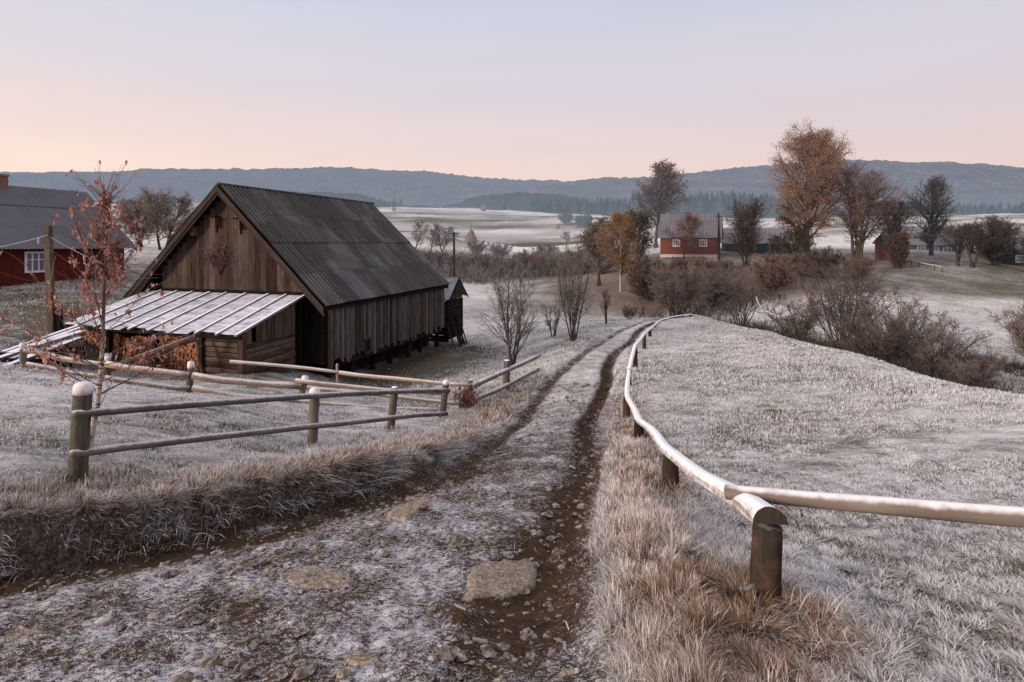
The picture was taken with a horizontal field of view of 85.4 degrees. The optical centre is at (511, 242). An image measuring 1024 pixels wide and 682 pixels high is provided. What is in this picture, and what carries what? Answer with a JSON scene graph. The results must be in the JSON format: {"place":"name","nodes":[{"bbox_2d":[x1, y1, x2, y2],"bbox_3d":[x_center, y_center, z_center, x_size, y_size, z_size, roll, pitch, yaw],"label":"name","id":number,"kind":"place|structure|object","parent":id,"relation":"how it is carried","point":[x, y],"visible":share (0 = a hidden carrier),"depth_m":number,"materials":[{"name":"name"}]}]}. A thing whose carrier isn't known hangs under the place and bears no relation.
{"place":"outdoors","nodes":[
{"label":"outdoors","id":0,"kind":"place"},
{"bbox_2d":[0,166,567,205],"bbox_3d":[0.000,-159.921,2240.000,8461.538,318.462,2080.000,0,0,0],"label":"hills","id":1,"kind":"structure","parent":0,"point":[414,188],"depth_m":1757.62,"materials":[{"name":"blue"}]},
{"bbox_2d":[0,318,665,681],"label":"dirt track","id":2,"kind":"structure","parent":0,"point":[48,654],"depth_m":3.72,"materials":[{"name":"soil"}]},
{"bbox_2d":[3,625,41,642],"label":"stone slab","id":3,"kind":"structure","parent":2,"relation":"on","point":[19,631],"depth_m":2.99,"materials":[{"name":"stone"}]},
{"bbox_2d":[93,616,114,625],"bbox_3d":[-2.295,2.135,3.121,0.099,0.068,0.076,0,0,-13],"label":"stone","id":4,"kind":"object","parent":2,"relation":"on","point":[103,620],"visible":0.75,"depth_m":3.10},
{"bbox_2d":[210,615,229,622],"bbox_3d":[-1.659,2.144,3.154,0.100,0.040,0.073,0,0,-23],"label":"stone","id":5,"kind":"object","parent":2,"relation":"on","point":[222,619],"visible":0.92,"depth_m":3.14,"materials":[{"name":"stone"}]},
{"bbox_2d":[246,583,267,593],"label":"stone slab","id":6,"kind":"structure","parent":2,"relation":"on","point":[254,588],"depth_m":3.55,"materials":[{"name":"stone"}]},
{"bbox_2d":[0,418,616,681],"bbox_3d":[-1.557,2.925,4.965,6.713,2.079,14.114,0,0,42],"label":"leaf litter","id":7,"kind":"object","parent":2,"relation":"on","point":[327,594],"visible":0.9,"depth_m":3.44,"materials":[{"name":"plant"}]},
{"bbox_2d":[280,565,353,589],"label":"stone slab","id":8,"kind":"structure","parent":2,"relation":"on","point":[326,577],"depth_m":3.69,"materials":[{"name":"stone"}]},
{"bbox_2d":[336,668,350,678],"bbox_3d":[-0.795,2.046,2.624,0.063,0.056,0.068,0,0,0],"label":"stone","id":9,"kind":"object","parent":2,"relation":"on","point":[343,673],"visible":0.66,"depth_m":2.61,"materials":[{"name":"stone"}]},
{"bbox_2d":[336,650,380,666],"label":"stone slab","id":10,"kind":"structure","parent":2,"relation":"on","point":[363,659],"depth_m":2.75,"materials":[{"name":"stone"}]},
{"bbox_2d":[387,495,431,520],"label":"stone slab","id":11,"kind":"structure","parent":2,"relation":"on","point":[402,512],"depth_m":5.23,"materials":[{"name":"stone"}]},
{"bbox_2d":[463,558,536,600],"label":"stone slab","id":12,"kind":"structure","parent":2,"relation":"on","point":[503,579],"depth_m":3.73,"materials":[{"name":"stone"}]},
{"bbox_2d":[557,667,580,677],"bbox_3d":[0.273,2.060,2.656,0.128,0.036,0.060,0,0,-21],"label":"stone","id":13,"kind":"object","parent":2,"relation":"on","point":[565,673],"visible":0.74,"depth_m":2.64,"materials":[{"name":"stone"}]},
{"bbox_2d":[290,191,627,211],"bbox_3d":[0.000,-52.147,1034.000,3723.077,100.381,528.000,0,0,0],"label":"hills","id":14,"kind":"structure","parent":0,"point":[522,200],"depth_m":1009.92,"materials":[{"name":"grey plant"}]},
{"bbox_2d":[0,203,1023,681],"bbox_3d":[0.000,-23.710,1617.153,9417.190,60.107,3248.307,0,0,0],"label":"ground","id":15,"kind":"structure","parent":0,"point":[986,283],"depth_m":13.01,"materials":[{"name":"plant"}]},
{"bbox_2d":[1,337,82,365],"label":"plank","id":16,"kind":"object","parent":15,"relation":"on","point":[30,356],"visible":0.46,"depth_m":14.95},
{"bbox_2d":[0,344,84,368],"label":"timber pile","id":17,"kind":"object","parent":15,"relation":"on","point":[33,360],"visible":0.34,"depth_m":15.45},
{"bbox_2d":[0,332,70,358],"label":"plank","id":18,"kind":"object","parent":17,"relation":"on","point":[6,355],"depth_m":14.68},
{"bbox_2d":[28,330,86,346],"bbox_3d":[-13.059,2.746,16.000,0.260,0.217,1.614,0,0,6],"label":"plank","id":19,"kind":"object","parent":18,"relation":"on","point":[64,336],"visible":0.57,"depth_m":15.98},
{"bbox_2d":[0,325,80,352],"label":"plank","id":20,"kind":"object","parent":17,"relation":"on","point":[17,346],"visible":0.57,"depth_m":16.36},
{"bbox_2d":[6,327,83,352],"bbox_3d":[-13.483,2.801,16.100,0.182,0.441,2.059,0,0,13],"label":"plank","id":21,"kind":"object","parent":17,"relation":"on","point":[71,330],"visible":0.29,"depth_m":16.42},
{"bbox_2d":[43,226,63,333],"bbox_3d":[-14.052,1.488,17.020,0.522,4.023,0.200,0,0,0],"label":"clothesline post","id":22,"kind":"object","parent":15,"relation":"on","point":[54,322],"visible":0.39,"depth_m":16.92,"materials":[{"name":"brown wood"}]},
{"bbox_2d":[0,235,135,275],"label":"clothesline","id":23,"kind":"object","parent":22,"relation":"hanging from","point":[38,238],"visible":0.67,"depth_m":16.90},
{"bbox_2d":[0,174,136,286],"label":"red house","id":24,"kind":"structure","parent":15,"relation":"on","point":[27,213],"depth_m":29.02,"materials":[{"name":"wood"}]},
{"bbox_2d":[24,251,44,272],"bbox_3d":[-23.705,0.950,27.588,0.064,1.050,0.950,0,0,17],"label":"window","id":25,"kind":"structure","parent":24,"relation":"in","point":[35,259],"depth_m":27.55,"materials":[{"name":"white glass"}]},
{"bbox_2d":[0,160,199,447],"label":"birch sapling","id":26,"kind":"object","parent":15,"relation":"on","point":[101,236],"visible":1,"depth_m":6.20,"materials":[{"name":"brown plant"}]},
{"bbox_2d":[113,193,174,246],"bbox_3d":[-38.672,-2.340,57.722,5.487,6.130,6.300,0,0,0],"label":"bare tree","id":27,"kind":"object","parent":15,"relation":"on","point":[135,230],"visible":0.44,"depth_m":56.80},
{"bbox_2d":[79,326,227,371],"bbox_3d":[-11.653,3.335,17.931,5.231,1.277,0.960,0,0,17],"label":"firewood stack","id":28,"kind":"object","parent":15,"relation":"on","point":[179,362],"visible":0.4,"depth_m":17.33,"materials":[{"name":"wood"}]},
{"bbox_2d":[111,335,196,370],"bbox_3d":[-10.005,3.067,15.306,2.291,0.947,0.209,0,0,-21],"label":"leaning log","id":29,"kind":"object","parent":15,"relation":"on","point":[191,339],"visible":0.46,"depth_m":15.38,"materials":[{"name":"brown wood"}]},
{"bbox_2d":[123,183,195,249],"bbox_3d":[-32.757,-2.294,52.130,6.688,6.505,5.187,0,0,-37],"label":"bare tree","id":30,"kind":"object","parent":15,"relation":"on","point":[163,202],"visible":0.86,"depth_m":51.66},
{"bbox_2d":[162,203,199,230],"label":"field","id":31,"kind":"structure","parent":15,"relation":"on","point":[195,206],"depth_m":65.83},
{"bbox_2d":[64,289,304,374],"bbox_3d":[-10.733,2.989,18.255,7.071,2.556,3.101,0,0,17],"label":"lean to shed","id":32,"kind":"object","parent":15,"relation":"on","point":[267,328],"visible":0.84,"depth_m":17.58,"materials":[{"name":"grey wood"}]},
{"bbox_2d":[194,340,203,373],"bbox_3d":[-9.022,3.339,16.000,0.472,1.129,0.075,0,0,31],"label":"prop board","id":33,"kind":"object","parent":15,"relation":"on","point":[199,358],"visible":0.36,"depth_m":15.99,"materials":[{"name":"brown wood"}]},
{"bbox_2d":[19,342,441,411],"bbox_3d":[-6.790,3.363,13.495,10.343,1.887,0.734,0,0,-3],"label":"rail fence","id":34,"kind":"object","parent":15,"relation":"on","point":[191,376],"visible":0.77,"depth_m":13.24,"materials":[{"name":"brown wood"}]},
{"bbox_2d":[66,380,450,482],"bbox_3d":[-2.845,2.898,9.284,0.367,3.188,8.762,0,0,17],"label":"pole fence","id":35,"kind":"object","parent":15,"relation":"on","point":[81,451],"visible":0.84,"depth_m":6.45,"materials":[{"name":"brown wood"}]},
{"bbox_2d":[123,182,449,377],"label":"barn","id":36,"kind":"structure","parent":15,"relation":"on","point":[369,281],"depth_m":20.30,"materials":[{"name":"brown wood"}]},
{"bbox_2d":[207,216,219,232],"bbox_3d":[-10.530,-0.662,19.600,0.280,0.595,0.290,0,0,17],"label":"birdhouse","id":37,"kind":"object","parent":36,"relation":"attached to","point":[214,220],"visible":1,"depth_m":19.55,"materials":[{"name":"brown wood"}]},
{"bbox_2d":[193,242,236,274],"bbox_3d":[-10.408,0.526,19.429,1.493,1.208,0.720,0,0,7],"label":"dried bouquet","id":38,"kind":"object","parent":36,"relation":"hanging from","point":[217,261],"visible":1,"depth_m":19.55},
{"bbox_2d":[304,314,327,360],"bbox_3d":[-6.650,3.225,18.858,1.008,1.550,0.049,0,0,17],"label":"door","id":39,"kind":"structure","parent":36,"relation":"in","point":[315,326],"depth_m":18.85,"materials":[{"name":"wood"}]},
{"bbox_2d":[229,354,540,405],"bbox_3d":[-3.148,3.908,15.386,9.216,1.200,3.125,0,0,-15],"label":"rail fence","id":40,"kind":"object","parent":15,"relation":"on","point":[505,373],"visible":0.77,"depth_m":15.12,"materials":[{"name":"brown wood"}]},
{"bbox_2d":[409,218,429,247],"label":"tree","id":41,"kind":"object","parent":15,"relation":"on","point":[418,224],"visible":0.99,"depth_m":90.79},
{"bbox_2d":[419,249,447,269],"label":"scrub bush","id":42,"kind":"object","parent":15,"relation":"on","point":[433,255],"visible":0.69,"depth_m":78.41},
{"bbox_2d":[426,227,440,251],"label":"tree","id":43,"kind":"object","parent":15,"relation":"on","point":[432,239],"visible":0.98,"depth_m":89.72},
{"bbox_2d":[427,223,460,254],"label":"tree","id":44,"kind":"object","parent":15,"relation":"on","point":[445,240],"visible":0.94,"depth_m":89.94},
{"bbox_2d":[429,277,467,341],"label":"shed","id":45,"kind":"structure","parent":15,"relation":"on","point":[454,291],"depth_m":29.21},
{"bbox_2d":[449,232,458,276],"bbox_3d":[-4.729,2.553,45.000,0.771,6.906,0.220,0,0,0],"label":"utility pole","id":46,"kind":"object","parent":15,"relation":"on","point":[453,256],"visible":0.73,"depth_m":44.93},
{"bbox_2d":[445,311,467,346],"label":"leaning boards","id":47,"kind":"object","parent":15,"relation":"on","point":[459,337],"visible":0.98,"depth_m":28.66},
{"bbox_2d":[443,252,472,273],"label":"scrub bush","id":48,"kind":"object","parent":15,"relation":"on","point":[463,260],"visible":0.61,"depth_m":77.39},
{"bbox_2d":[447,375,480,408],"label":"withered plant","id":49,"kind":"object","parent":15,"relation":"on","point":[468,401],"visible":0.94,"depth_m":14.26,"materials":[{"name":"brown plant"}]},
{"bbox_2d":[465,229,477,243],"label":"haystack","id":50,"kind":"object","parent":15,"relation":"on","point":[470,236],"visible":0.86,"depth_m":127.12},
{"bbox_2d":[466,240,488,252],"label":"scrub bush","id":51,"kind":"object","parent":15,"relation":"on","point":[480,246],"visible":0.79,"depth_m":93.56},
{"bbox_2d":[466,252,504,273],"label":"scrub bush","id":52,"kind":"object","parent":15,"relation":"on","point":[480,259],"visible":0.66,"depth_m":76.13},
{"bbox_2d":[487,242,513,257],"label":"scrub bush","id":53,"kind":"object","parent":15,"relation":"on","point":[496,248],"visible":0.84,"depth_m":89.61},
{"bbox_2d":[487,253,523,277],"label":"scrub bush","id":54,"kind":"object","parent":15,"relation":"on","point":[502,269],"visible":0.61,"depth_m":75.55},
{"bbox_2d":[476,251,545,365],"bbox_3d":[-0.002,2.471,20.681,2.781,4.429,2.231,0,0,0],"label":"bare shrub","id":55,"kind":"object","parent":15,"relation":"on","point":[519,325],"visible":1,"depth_m":20.37,"materials":[{"name":"plant"}]},
{"bbox_2d":[417,240,644,284],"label":"undergrowth","id":56,"kind":"object","parent":15,"relation":"on","point":[472,276],"visible":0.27,"depth_m":74.71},
{"bbox_2d":[512,248,551,274],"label":"scrub bush","id":57,"kind":"object","parent":15,"relation":"on","point":[523,255],"visible":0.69,"depth_m":75.14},
{"bbox_2d":[530,243,559,254],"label":"scrub bush","id":58,"kind":"object","parent":15,"relation":"on","point":[551,247],"visible":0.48,"depth_m":87.38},
{"bbox_2d":[540,300,564,336],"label":"bare shrub","id":59,"kind":"object","parent":15,"relation":"on","point":[556,321],"visible":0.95,"depth_m":28.98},
{"bbox_2d":[536,249,575,275],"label":"scrub bush","id":60,"kind":"object","parent":15,"relation":"on","point":[549,264],"visible":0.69,"depth_m":73.24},
{"bbox_2d":[97,189,1023,217],"bbox_3d":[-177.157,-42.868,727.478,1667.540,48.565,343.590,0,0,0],"label":"conifer forest","id":61,"kind":"object","parent":15,"relation":"on","point":[701,203],"visible":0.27,"depth_m":606.22,"materials":[{"name":"plant"}]},
{"bbox_2d":[558,213,574,224],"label":"distant bush","id":62,"kind":"object","parent":15,"relation":"on","point":[566,218],"visible":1,"depth_m":260.95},
{"bbox_2d":[560,248,591,275],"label":"scrub bush","id":63,"kind":"object","parent":15,"relation":"on","point":[568,252],"visible":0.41,"depth_m":70.05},
{"bbox_2d":[552,242,605,341],"bbox_3d":[2.566,2.227,25.225,2.231,4.718,3.280,0,0,-27],"label":"bare shrub","id":64,"kind":"object","parent":15,"relation":"on","point":[570,307],"visible":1,"depth_m":24.82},
{"bbox_2d":[574,214,594,227],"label":"distant bush","id":65,"kind":"object","parent":15,"relation":"on","point":[581,220],"visible":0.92,"depth_m":243.54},
{"bbox_2d":[573,215,617,285],"bbox_3d":[9.138,0.859,60.408,5.551,8.032,5.924,0,0,0],"label":"lichen tree","id":66,"kind":"object","parent":15,"relation":"on","point":[587,237],"visible":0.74,"depth_m":59.48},
{"bbox_2d":[582,251,617,273],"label":"scrub bush","id":67,"kind":"object","parent":15,"relation":"on","point":[606,267],"visible":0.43,"depth_m":67.43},
{"bbox_2d":[598,286,612,323],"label":"bare shrub","id":68,"kind":"object","parent":15,"relation":"on","point":[607,301],"visible":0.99,"depth_m":30.84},
{"bbox_2d":[593,211,644,291],"bbox_3d":[10.676,0.780,56.237,5.350,8.695,5.012,0,0,28],"label":"yellow birch","id":69,"kind":"object","parent":15,"relation":"on","point":[623,223],"visible":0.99,"depth_m":55.81,"materials":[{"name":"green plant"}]},
{"bbox_2d":[622,303,638,318],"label":"bare shrub","id":70,"kind":"object","parent":15,"relation":"on","point":[625,312],"visible":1,"depth_m":34.38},
{"bbox_2d":[616,207,659,260],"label":"green tree","id":71,"kind":"object","parent":15,"relation":"on","point":[639,217],"visible":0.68,"depth_m":65.81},
{"bbox_2d":[625,255,661,280],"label":"scrub bush","id":72,"kind":"object","parent":15,"relation":"on","point":[646,260],"visible":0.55,"depth_m":59.40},
{"bbox_2d":[626,264,676,300],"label":"scrub bush","id":73,"kind":"object","parent":15,"relation":"on","point":[644,288],"visible":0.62,"depth_m":51.54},
{"bbox_2d":[631,157,692,247],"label":"round tree","id":74,"kind":"object","parent":15,"relation":"on","point":[666,180],"visible":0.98,"depth_m":95.30,"materials":[{"name":"plant"}]},
{"bbox_2d":[649,259,683,281],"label":"scrub bush","id":75,"kind":"object","parent":15,"relation":"on","point":[672,263],"visible":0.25,"depth_m":57.56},
{"bbox_2d":[645,260,719,317],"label":"willow bush","id":76,"kind":"object","parent":15,"relation":"on","point":[664,295],"visible":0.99,"depth_m":42.62,"materials":[{"name":"plant"}]},
{"bbox_2d":[660,207,711,266],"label":"tree","id":77,"kind":"object","parent":15,"relation":"on","point":[694,222],"visible":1,"depth_m":65.78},
{"bbox_2d":[657,213,722,257],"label":"red cottage","id":78,"kind":"structure","parent":15,"relation":"on","point":[710,249],"depth_m":73.17,"materials":[{"name":"wood"}]},
{"bbox_2d":[670,255,712,278],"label":"scrub bush","id":79,"kind":"object","parent":15,"relation":"on","point":[698,262],"visible":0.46,"depth_m":57.58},
{"bbox_2d":[683,266,721,293],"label":"scrub bush","id":80,"kind":"object","parent":15,"relation":"on","point":[711,269],"visible":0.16,"depth_m":51.88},
{"bbox_2d":[671,259,763,306],"bbox_3d":[16.844,3.471,46.054,5.868,4.310,5.630,0,0,-32],"label":"willow bush","id":81,"kind":"object","parent":15,"relation":"on","point":[717,284],"visible":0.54,"depth_m":45.46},
{"bbox_2d":[715,213,721,259],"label":"utility pole","id":82,"kind":"object","parent":15,"relation":"on","point":[718,216],"visible":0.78,"depth_m":67.89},
{"bbox_2d":[706,258,734,275],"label":"scrub bush","id":83,"kind":"object","parent":15,"relation":"on","point":[722,263],"visible":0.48,"depth_m":57.33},
{"bbox_2d":[633,261,809,317],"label":"undergrowth","id":84,"kind":"object","parent":15,"relation":"on","point":[658,307],"visible":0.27,"depth_m":46.39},
{"bbox_2d":[725,583,757,600],"bbox_3d":[1.275,1.905,3.024,0.212,0.079,0.077,0,0,-15],"label":"log stub","id":85,"kind":"object","parent":15,"relation":"on","point":[735,590],"visible":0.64,"depth_m":3.00,"materials":[{"name":"brown wood"}]},
{"bbox_2d":[723,195,770,266],"bbox_3d":[26.893,-1.303,64.230,5.774,8.656,7.112,0,0,-12],"label":"bare tree","id":86,"kind":"object","parent":15,"relation":"on","point":[747,228],"visible":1,"depth_m":63.49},
{"bbox_2d":[712,262,781,326],"bbox_3d":[15.298,3.662,36.358,4.568,4.742,4.188,0,0,0],"label":"willow bush","id":87,"kind":"object","parent":15,"relation":"on","point":[739,302],"visible":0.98,"depth_m":36.43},
{"bbox_2d":[720,228,813,254],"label":"long shed","id":88,"kind":"structure","parent":15,"relation":"on","point":[761,247],"depth_m":78.87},
{"bbox_2d":[747,252,790,270],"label":"scrub bush","id":89,"kind":"object","parent":15,"relation":"on","point":[769,258],"visible":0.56,"depth_m":57.72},
{"bbox_2d":[746,259,797,290],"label":"scrub bush","id":90,"kind":"object","parent":15,"relation":"on","point":[774,283],"visible":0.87,"depth_m":49.37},
{"bbox_2d":[755,290,826,340],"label":"willow bush","id":91,"kind":"object","parent":15,"relation":"on","point":[786,319],"visible":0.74,"depth_m":31.46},
{"bbox_2d":[765,223,817,262],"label":"tree","id":92,"kind":"object","parent":15,"relation":"on","point":[797,237],"visible":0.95,"depth_m":62.57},
{"bbox_2d":[786,251,832,276],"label":"scrub bush","id":93,"kind":"object","parent":15,"relation":"on","point":[793,259],"visible":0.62,"depth_m":55.45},
{"bbox_2d":[762,116,858,252],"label":"birch tree","id":94,"kind":"object","parent":15,"relation":"on","point":[814,153],"visible":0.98,"depth_m":65.84,"materials":[{"name":"plant"}]},
{"bbox_2d":[797,245,844,277],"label":"scrub bush","id":95,"kind":"object","parent":15,"relation":"on","point":[833,257],"visible":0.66,"depth_m":54.45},
{"bbox_2d":[623,314,1023,606],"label":"handrail fence","id":96,"kind":"object","parent":15,"relation":"on","point":[760,512],"visible":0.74,"depth_m":3.01,"materials":[{"name":"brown wood"}]},
{"bbox_2d":[654,303,1023,394],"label":"undergrowth","id":97,"kind":"object","parent":15,"relation":"on","point":[926,371],"visible":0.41,"depth_m":24.05,"materials":[{"name":"plant"}]},
{"bbox_2d":[791,244,922,348],"bbox_3d":[17.158,2.930,28.518,5.575,5.891,6.541,0,0,0],"label":"willow bush","id":98,"kind":"object","parent":15,"relation":"on","point":[838,309],"visible":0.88,"depth_m":28.28,"materials":[{"name":"plant"}]},
{"bbox_2d":[838,255,879,278],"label":"scrub bush","id":99,"kind":"object","parent":15,"relation":"on","point":[866,263],"visible":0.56,"depth_m":53.50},
{"bbox_2d":[828,157,905,263],"bbox_3d":[41.327,-3.751,65.250,8.787,12.847,9.480,0,0,36],"label":"bare tree","id":100,"kind":"object","parent":15,"relation":"on","point":[855,223],"visible":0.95,"depth_m":65.00,"materials":[{"name":"plant"}]},
{"bbox_2d":[872,234,889,260],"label":"well house","id":101,"kind":"structure","parent":15,"relation":"on","point":[880,254],"depth_m":68.67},
{"bbox_2d":[834,312,933,361],"bbox_3d":[15.543,4.103,23.458,3.550,2.404,3.712,0,0,0],"label":"willow bush","id":102,"kind":"object","parent":15,"relation":"on","point":[885,345],"visible":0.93,"depth_m":23.15,"materials":[{"name":"plant"}]},
{"bbox_2d":[866,194,924,247],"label":"bare tree","id":103,"kind":"object","parent":15,"relation":"on","point":[898,216],"visible":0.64,"depth_m":65.50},
{"bbox_2d":[878,228,912,268],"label":"bush","id":104,"kind":"object","parent":15,"relation":"on","point":[897,252],"visible":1,"depth_m":61.72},
{"bbox_2d":[850,284,952,355],"bbox_3d":[18.435,3.833,25.911,4.227,3.784,3.643,0,0,-22],"label":"willow bush","id":105,"kind":"object","parent":15,"relation":"on","point":[911,309],"visible":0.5,"depth_m":25.92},
{"bbox_2d":[900,174,957,255],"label":"dense tree","id":106,"kind":"object","parent":15,"relation":"on","point":[932,206],"visible":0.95,"depth_m":73.19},
{"bbox_2d":[886,226,973,252],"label":"pale window house","id":107,"kind":"structure","parent":15,"relation":"on","point":[917,244],"depth_m":85.53,"materials":[{"name":"white wood"}]},
{"bbox_2d":[895,318,995,375],"bbox_3d":[17.616,4.440,22.762,3.107,2.637,2.935,0,0,0],"label":"willow bush","id":108,"kind":"object","parent":15,"relation":"on","point":[942,340],"visible":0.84,"depth_m":22.58,"materials":[{"name":"plant"}]},
{"bbox_2d":[925,222,977,265],"bbox_3d":[51.205,0.028,64.475,5.090,5.892,5.563,0,0,24],"label":"apple tree","id":109,"kind":"object","parent":15,"relation":"on","point":[958,253],"visible":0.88,"depth_m":63.99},
{"bbox_2d":[938,215,1003,267],"bbox_3d":[52.486,-0.035,63.401,6.169,6.296,5.550,0,0,45],"label":"apple tree","id":110,"kind":"object","parent":15,"relation":"on","point":[975,234],"visible":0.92,"depth_m":62.97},
{"bbox_2d":[936,347,1008,387],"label":"willow bush","id":111,"kind":"object","parent":15,"relation":"on","point":[971,370],"visible":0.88,"depth_m":20.71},
{"bbox_2d":[966,213,1023,265],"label":"dense tree","id":112,"kind":"object","parent":15,"relation":"on","point":[995,254],"visible":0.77,"depth_m":65.16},
{"bbox_2d":[983,295,1023,368],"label":"willow bush","id":113,"kind":"object","parent":15,"relation":"on","point":[1018,333],"visible":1,"depth_m":24.65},
{"bbox_2d":[1001,227,1023,266],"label":"log house","id":114,"kind":"structure","parent":15,"relation":"on","point":[1014,259],"depth_m":68.83,"materials":[{"name":"grey wood"}]},
{"bbox_2d":[1016,234,1023,266],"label":"dense tree","id":115,"kind":"object","parent":15,"relation":"on","point":[1022,247],"visible":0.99,"depth_m":62.67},
{"bbox_2d":[0,0,1023,181],"label":"sky","id":116,"kind":"structure","parent":0,"point":[561,90],"materials":[{"name":"pink"}]},
{"bbox_2d":[427,159,1023,210],"bbox_3d":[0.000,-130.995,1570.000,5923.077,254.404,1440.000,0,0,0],"label":"hills","id":117,"kind":"structure","parent":0,"point":[977,184],"depth_m":1244.19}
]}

